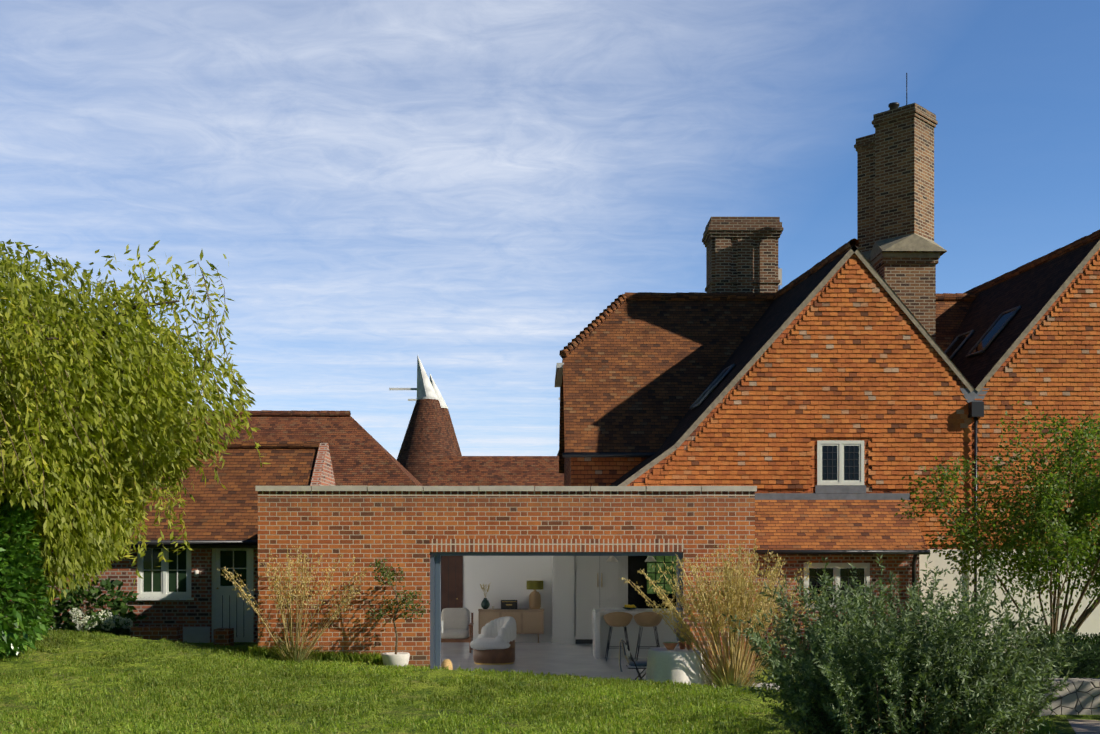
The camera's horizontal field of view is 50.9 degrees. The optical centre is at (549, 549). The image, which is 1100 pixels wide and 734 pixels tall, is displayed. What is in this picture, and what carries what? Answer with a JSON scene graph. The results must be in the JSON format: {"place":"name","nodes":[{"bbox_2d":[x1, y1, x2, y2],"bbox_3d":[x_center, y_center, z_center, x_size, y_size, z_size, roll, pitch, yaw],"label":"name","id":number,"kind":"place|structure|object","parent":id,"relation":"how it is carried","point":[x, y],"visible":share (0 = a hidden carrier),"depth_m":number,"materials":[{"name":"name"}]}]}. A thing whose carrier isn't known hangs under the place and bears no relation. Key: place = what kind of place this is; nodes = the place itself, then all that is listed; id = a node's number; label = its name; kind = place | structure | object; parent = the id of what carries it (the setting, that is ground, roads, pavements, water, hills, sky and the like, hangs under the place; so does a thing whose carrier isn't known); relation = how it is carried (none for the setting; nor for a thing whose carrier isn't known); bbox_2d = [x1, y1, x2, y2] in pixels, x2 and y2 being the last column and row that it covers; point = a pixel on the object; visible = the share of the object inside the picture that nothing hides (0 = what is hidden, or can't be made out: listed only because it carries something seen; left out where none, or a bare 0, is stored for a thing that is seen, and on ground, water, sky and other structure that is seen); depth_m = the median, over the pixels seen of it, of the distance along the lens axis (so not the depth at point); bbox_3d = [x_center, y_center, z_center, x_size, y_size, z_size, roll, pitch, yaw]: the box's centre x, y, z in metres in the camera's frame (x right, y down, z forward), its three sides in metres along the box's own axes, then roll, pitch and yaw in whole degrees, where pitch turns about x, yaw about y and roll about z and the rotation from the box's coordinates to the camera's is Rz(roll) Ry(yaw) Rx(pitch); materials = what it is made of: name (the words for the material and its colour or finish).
{"place":"outdoors","nodes":[
{"label":"outdoors","id":0,"kind":"place"},
{"bbox_2d":[441,642,646,680],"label":"interior floor","id":1,"kind":"structure","parent":0,"point":[557,659],"depth_m":22.33,"materials":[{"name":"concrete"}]},
{"bbox_2d":[441,659,452,669],"bbox_3d":[-1.736,1.993,19.451,0.200,0.320,0.440,0,0,-1],"label":"garden lamp","id":2,"kind":"object","parent":1,"relation":"on","point":[447,663],"visible":0.56,"depth_m":19.31,"materials":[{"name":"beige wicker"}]},
{"bbox_2d":[441,608,473,652],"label":"armchair","id":3,"kind":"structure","parent":1,"relation":"on","point":[457,626],"depth_m":24.71,"materials":[{"name":"white fabric"}]},
{"bbox_2d":[470,616,516,664],"bbox_3d":[-1.081,1.713,22.047,0.888,0.880,0.877,0,0,-1],"label":"armchair","id":4,"kind":"object","parent":1,"relation":"on","point":[493,643],"visible":1,"depth_m":21.76,"materials":[{"name":"white fabric"}]},
{"bbox_2d":[478,609,543,642],"bbox_3d":[-0.899,1.763,26.863,1.520,0.780,0.454,0,0,-1],"label":"sideboard","id":5,"kind":"object","parent":1,"relation":"on","point":[529,621],"visible":0.73,"depth_m":26.65,"materials":[{"name":"brown wood"}]},
{"bbox_2d":[480,583,493,608],"bbox_3d":[-1.461,1.060,26.834,0.348,0.627,0.205,0,0,-1],"label":"vase with flowers","id":6,"kind":"object","parent":5,"relation":"on","point":[485,603],"visible":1,"depth_m":26.79,"materials":[{"name":"teal ceramic"}]},
{"bbox_2d":[501,600,516,608],"bbox_3d":[-0.949,1.268,26.854,0.380,0.210,0.212,0,0,-1],"label":"radio","id":7,"kind":"object","parent":5,"relation":"on","point":[508,604],"visible":1,"depth_m":26.76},
{"bbox_2d":[527,581,542,608],"bbox_3d":[-0.349,1.043,26.867,0.390,0.660,0.390,0,0,-1],"label":"table lamp","id":8,"kind":"object","parent":5,"relation":"on","point":[534,599],"visible":1,"depth_m":26.74,"materials":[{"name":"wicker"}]},
{"bbox_2d":[431,552,680,641],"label":"interior walls","id":9,"kind":"structure","parent":1,"relation":"on","point":[506,577],"depth_m":27.11,"materials":[{"name":"white paint"}]},
{"bbox_2d":[441,556,462,611],"bbox_3d":[-2.456,1.093,27.049,0.830,2.120,0.081,0,0,-1],"label":"door","id":10,"kind":"structure","parent":9,"relation":"in","point":[451,581],"depth_m":27.07,"materials":[{"name":"brown wood"}]},
{"bbox_2d":[647,556,675,593],"bbox_3d":[3.104,0.578,29.221,1.300,1.050,0.030,0,0,-1],"label":"window","id":11,"kind":"structure","parent":9,"relation":"in","point":[653,573],"depth_m":29.23,"materials":[{"name":"green glass"}]},
{"bbox_2d":[552,556,627,643],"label":"tall kitchen cabinets","id":12,"kind":"object","parent":1,"relation":"on","point":[583,587],"visible":0.6,"depth_m":26.57,"materials":[{"name":"white paint"}]},
{"bbox_2d":[603,612,632,660],"bbox_3d":[1.329,1.674,22.585,0.583,0.961,0.513,0,0,-1],"label":"rattan stool","id":13,"kind":"object","parent":1,"relation":"on","point":[618,619],"visible":1,"depth_m":22.42,"materials":[{"name":"brown wicker"}]},
{"bbox_2d":[593,608,675,658],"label":"kitchen island","id":14,"kind":"structure","parent":1,"relation":"on","point":[601,627],"depth_m":23.16,"materials":[{"name":"white paint"}]},
{"bbox_2d":[622,605,637,609],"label":"bowl lemons","id":15,"kind":"object","parent":14,"relation":"on","point":[630,607],"visible":1,"depth_m":23.27,"materials":[{"name":"yellow food"}]},
{"bbox_2d":[633,612,662,658],"bbox_3d":[1.919,1.674,22.592,0.583,0.961,0.513,0,0,-1],"label":"rattan stool","id":16,"kind":"object","parent":1,"relation":"on","point":[648,619],"visible":0.96,"depth_m":22.43,"materials":[{"name":"brown wicker"}]},
{"bbox_2d":[0,628,1099,733],"bbox_3d":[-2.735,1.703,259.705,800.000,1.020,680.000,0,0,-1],"label":"lawn","id":17,"kind":"structure","parent":0,"point":[1060,723],"depth_m":13.69,"materials":[{"name":"green plant"}]},
{"bbox_2d":[0,490,57,657],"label":"laurel hedge","id":18,"kind":"object","parent":17,"relation":"on","point":[31,620],"visible":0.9,"depth_m":15.02,"materials":[{"name":"green plant"}]},
{"bbox_2d":[42,576,146,635],"bbox_3d":[-8.629,1.233,22.004,2.427,1.495,1.681,0,0,28],"label":"hydrangea shrub","id":19,"kind":"object","parent":17,"relation":"on","point":[104,620],"visible":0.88,"depth_m":21.89,"materials":[{"name":"green plant"}]},
{"bbox_2d":[0,239,270,605],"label":"willow tree","id":20,"kind":"object","parent":17,"relation":"on","point":[97,437],"visible":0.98,"depth_m":15.13,"materials":[{"name":"green plant"}]},
{"bbox_2d":[6,441,335,642],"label":"outbuilding","id":21,"kind":"structure","parent":17,"relation":"on","point":[218,515],"depth_m":23.42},
{"bbox_2d":[83,570,198,576],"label":"outbuilding wall lights","id":22,"kind":"object","parent":21,"relation":"attached to","point":[196,573],"visible":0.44,"depth_m":23.05},
{"bbox_2d":[137,548,252,641],"bbox_3d":[-7.104,0.853,23.218,2.330,2.000,0.106,0,0,-1],"label":"outbuilding joinery","id":23,"kind":"object","parent":21,"relation":"in","point":[229,606],"visible":0.69,"depth_m":23.20,"materials":[{"name":"grey wood"}]},
{"bbox_2d":[130,626,233,646],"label":"outbuilding dwarf walls","id":24,"kind":"structure","parent":17,"relation":"on","point":[225,636],"depth_m":21.09,"materials":[{"name":"brick"}]},
{"bbox_2d":[221,545,372,661],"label":"ornamental grass","id":25,"kind":"object","parent":17,"relation":"on","point":[295,653],"depth_m":18.18,"materials":[{"name":"beige plant"}]},
{"bbox_2d":[248,644,382,662],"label":"lawn edge grass","id":26,"kind":"structure","parent":17,"relation":"on","point":[347,656],"depth_m":18.53,"materials":[{"name":"green plant"}]},
{"bbox_2d":[187,410,563,490],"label":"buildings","id":27,"kind":"structure","parent":17,"relation":"on","point":[360,455],"depth_m":39.34,"materials":[{"name":"tile"}]},
{"bbox_2d":[382,652,409,665],"bbox_3d":[-2.443,1.793,18.313,0.450,0.320,0.450,0,0,-1],"label":"stone pot","id":28,"kind":"object","parent":17,"relation":"on","point":[397,659],"visible":0.65,"depth_m":18.14,"materials":[{"name":"white stone"}]},
{"bbox_2d":[365,558,431,653],"bbox_3d":[-2.378,0.903,18.367,1.009,1.543,0.902,0,0,-1],"label":"potted tree","id":29,"kind":"object","parent":28,"relation":"on","point":[389,577],"visible":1,"depth_m":18.30,"materials":[{"name":"green plant"}]},
{"bbox_2d":[397,399,456,485],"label":"conical roof","id":30,"kind":"structure","parent":17,"relation":"on","point":[427,435],"depth_m":53.70,"materials":[{"name":"tile"}]},
{"bbox_2d":[389,355,438,399],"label":"oast cowl","id":31,"kind":"object","parent":30,"relation":"on","point":[425,389],"visible":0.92,"depth_m":54.44,"materials":[{"name":"grey paint"}]},
{"bbox_2d":[441,408,461,455],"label":"conical roof","id":32,"kind":"structure","parent":17,"relation":"on","point":[446,414],"depth_m":63.21,"materials":[{"name":"tile"}]},
{"bbox_2d":[408,374,447,408],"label":"oast cowl","id":33,"kind":"object","parent":32,"relation":"on","point":[441,400],"visible":0.52,"depth_m":63.46,"materials":[{"name":"grey paint"}]},
{"bbox_2d":[258,491,754,682],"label":"extension walls","id":34,"kind":"structure","parent":17,"relation":"on","point":[408,532],"depth_m":18.70,"materials":[{"name":"brick"}]},
{"bbox_2d":[255,486,756,491],"bbox_3d":[-0.732,-0.996,21.720,8.110,0.089,6.094,0,0,-1],"label":"parapet coping","id":35,"kind":"object","parent":34,"relation":"on","point":[505,488],"visible":0.52,"depth_m":18.68,"materials":[{"name":"grey stone"}]},
{"bbox_2d":[430,552,682,668],"bbox_3d":[0.105,1.093,18.941,4.110,2.120,0.320,0,0,-1],"label":"door frame","id":36,"kind":"object","parent":34,"relation":"in","point":[436,626],"visible":0.67,"depth_m":18.80,"materials":[{"name":"grey metal"}]},
{"bbox_2d":[606,556,617,561],"bbox_3d":[1.250,-0.057,23.334,0.250,0.580,0.246,0,0,-1],"label":"pendant lamp","id":37,"kind":"object","parent":34,"relation":"hanging from","point":[611,559],"visible":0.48,"depth_m":23.26,"materials":[{"name":"beige metal"}]},
{"bbox_2d":[644,556,656,561],"bbox_3d":[2.030,-0.057,23.343,0.250,0.580,0.246,0,0,-1],"label":"pendant lamp","id":38,"kind":"object","parent":34,"relation":"hanging from","point":[650,559],"visible":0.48,"depth_m":23.27,"materials":[{"name":"beige metal"}]},
{"bbox_2d":[559,229,1099,657],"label":"house shell","id":39,"kind":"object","parent":17,"relation":"on","point":[642,371],"visible":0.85,"depth_m":26.40},
{"bbox_2d":[702,217,782,292],"bbox_3d":[5.117,-6.564,30.778,1.980,4.435,1.220,0,0,-1],"label":"chimney","id":40,"kind":"object","parent":39,"relation":"on","point":[741,254],"visible":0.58,"depth_m":30.27,"materials":[{"name":"brick"}]},
{"bbox_2d":[555,306,1020,623],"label":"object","id":41,"kind":"object","parent":39,"relation":"attached to","point":[984,342],"visible":0.73,"depth_m":26.02,"materials":[{"name":"black metal"}]},
{"bbox_2d":[804,440,869,608],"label":"house windows","id":42,"kind":"structure","parent":39,"relation":"in","point":[840,462],"depth_m":24.77,"materials":[{"name":"white wood"}]},
{"bbox_2d":[634,255,1099,548],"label":"house hung tiles","id":43,"kind":"object","parent":39,"relation":"attached to","point":[1029,382],"visible":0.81,"depth_m":24.78,"materials":[{"name":"orange tile"}]},
{"bbox_2d":[854,73,946,340],"bbox_3d":[8.383,-7.122,28.025,1.755,8.550,2.405,0,0,-1],"label":"tall chimney","id":44,"kind":"object","parent":39,"relation":"on","point":[901,250],"visible":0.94,"depth_m":27.19,"materials":[{"name":"brick"}]},
{"bbox_2d":[722,553,1090,733],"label":"rosemary shrub","id":45,"kind":"object","parent":17,"relation":"on","point":[862,674],"visible":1,"depth_m":8.28,"materials":[{"name":"green plant"}]},
{"bbox_2d":[895,401,1099,638],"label":"tree","id":46,"kind":"object","parent":17,"relation":"on","point":[1069,538],"visible":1,"depth_m":20.70,"materials":[{"name":"green plant"}]},
{"bbox_2d":[1012,632,1099,677],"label":"hedge","id":47,"kind":"object","parent":17,"relation":"on","point":[1088,663],"visible":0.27,"depth_m":12.48,"materials":[{"name":"green plant"}]},
{"bbox_2d":[1025,678,1099,716],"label":"rubble wall","id":48,"kind":"structure","parent":17,"relation":"on","point":[1079,696],"depth_m":12.08,"materials":[{"name":"stone"}]},
{"bbox_2d":[1068,719,1099,733],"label":"paving","id":49,"kind":"structure","parent":17,"relation":"on","point":[1079,726],"depth_m":11.42,"materials":[{"name":"stone"}]},
{"bbox_2d":[0,0,1099,459],"label":"sky","id":50,"kind":"structure","parent":0,"point":[463,187],"materials":[{"name":"blue"}]},
{"bbox_2d":[712,683,803,691],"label":"patio paving","id":51,"kind":"structure","parent":0,"point":[760,685],"depth_m":18.38,"materials":[{"name":"grey stone"}]},
{"bbox_2d":[619,639,646,680],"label":"chair","id":52,"kind":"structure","parent":51,"relation":"on","point":[636,665],"depth_m":16.77,"materials":[{"name":"black metal"}]},
{"bbox_2d":[646,647,711,685],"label":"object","id":53,"kind":"object","parent":51,"relation":"on","point":[678,664],"visible":0.58,"depth_m":16.11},
{"bbox_2d":[663,623,691,649],"bbox_3d":[1.812,1.209,16.466,0.448,0.409,0.293,0,0,-12],"label":"table bowl and pots","id":54,"kind":"object","parent":53,"relation":"on","point":[670,645],"visible":0.54,"depth_m":16.43,"materials":[{"name":"ceramic"}]},
{"bbox_2d":[621,535,831,688],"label":"ornamental grass","id":55,"kind":"object","parent":51,"relation":"on","point":[735,672],"depth_m":16.00,"materials":[{"name":"beige plant"}]}
]}

